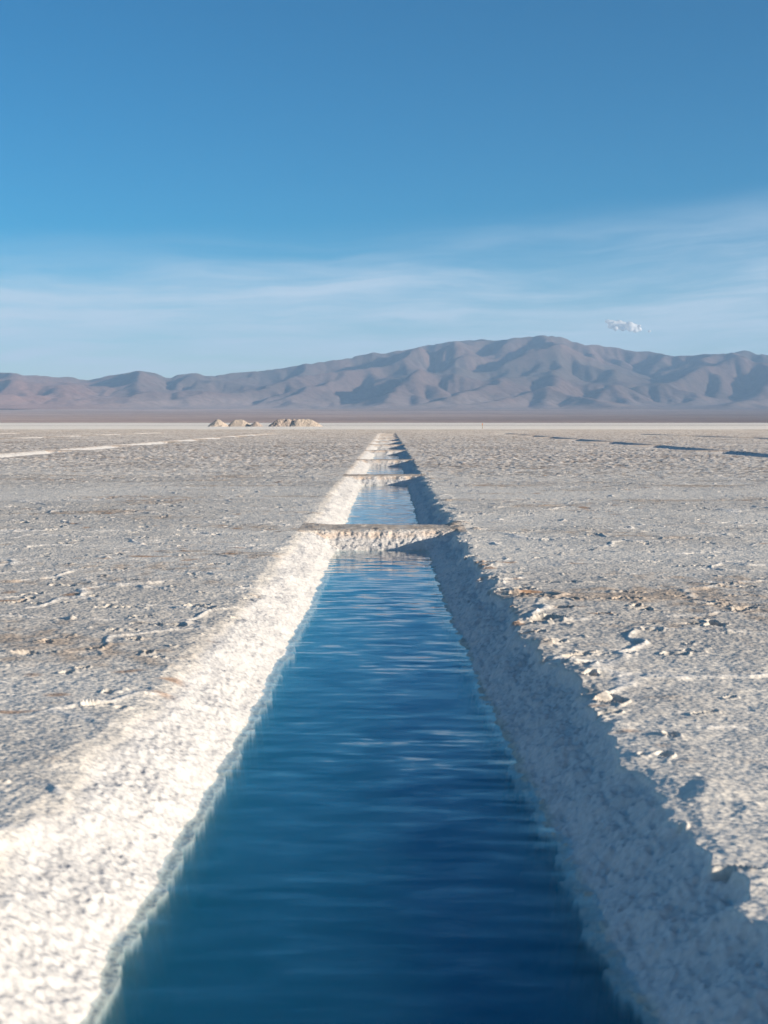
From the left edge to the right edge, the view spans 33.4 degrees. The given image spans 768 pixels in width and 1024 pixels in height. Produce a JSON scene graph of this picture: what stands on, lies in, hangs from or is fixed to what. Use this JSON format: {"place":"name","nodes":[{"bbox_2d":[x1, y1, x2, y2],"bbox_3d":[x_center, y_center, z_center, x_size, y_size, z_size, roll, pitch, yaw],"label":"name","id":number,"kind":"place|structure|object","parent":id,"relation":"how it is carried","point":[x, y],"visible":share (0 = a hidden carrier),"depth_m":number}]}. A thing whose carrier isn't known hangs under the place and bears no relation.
{"place":"outdoors","nodes":[
{"label":"outdoors","id":0,"kind":"place"},
{"bbox_2d":[346,485,417,524],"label":"water","id":1,"kind":"structure","parent":0,"point":[383,504],"depth_m":28.31},
{"bbox_2d":[0,423,767,1023],"bbox_3d":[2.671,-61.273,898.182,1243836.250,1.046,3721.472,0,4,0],"label":"salt flat","id":2,"kind":"structure","parent":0,"point":[234,789],"depth_m":7.96},
{"bbox_2d":[208,419,228,426],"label":"salt mound","id":3,"kind":"object","parent":2,"relation":"on","point":[217,423],"visible":0.97,"depth_m":424.26},
{"bbox_2d":[228,419,250,426],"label":"salt mound","id":4,"kind":"object","parent":2,"relation":"on","point":[239,423],"visible":0.81,"depth_m":426.23},
{"bbox_2d":[248,422,262,426],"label":"salt mound","id":5,"kind":"object","parent":2,"relation":"on","point":[255,424],"visible":0.93,"depth_m":423.61},
{"bbox_2d":[268,419,294,426],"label":"salt mound","id":6,"kind":"object","parent":2,"relation":"on","point":[282,422],"visible":0.77,"depth_m":424.17},
{"bbox_2d":[290,419,323,426],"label":"salt mound","id":7,"kind":"object","parent":2,"relation":"on","point":[303,423],"visible":0.92,"depth_m":423.04},
{"bbox_2d":[0,335,767,409],"bbox_3d":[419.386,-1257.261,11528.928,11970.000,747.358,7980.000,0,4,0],"label":"mountains","id":8,"kind":"structure","parent":0,"point":[544,372],"depth_m":10418.76},
{"bbox_2d":[0,408,767,422],"bbox_3d":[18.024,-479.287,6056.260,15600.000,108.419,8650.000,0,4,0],"label":"terrain","id":9,"kind":"structure","parent":0,"point":[268,415],"depth_m":4016.37},
{"bbox_2d":[0,0,767,379],"label":"sky","id":10,"kind":"structure","parent":0,"point":[203,187]},
{"bbox_2d":[366,467,403,473],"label":"water","id":11,"kind":"structure","parent":0,"point":[385,470],"depth_m":49.23},
{"bbox_2d":[373,455,398,458],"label":"water","id":12,"kind":"structure","parent":0,"point":[385,457],"depth_m":67.13},
{"bbox_2d":[605,319,650,332],"bbox_3d":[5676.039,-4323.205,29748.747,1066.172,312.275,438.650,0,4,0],"label":"cloud","id":13,"kind":"structure","parent":0,"point":[620,325],"depth_m":29703.92}
]}

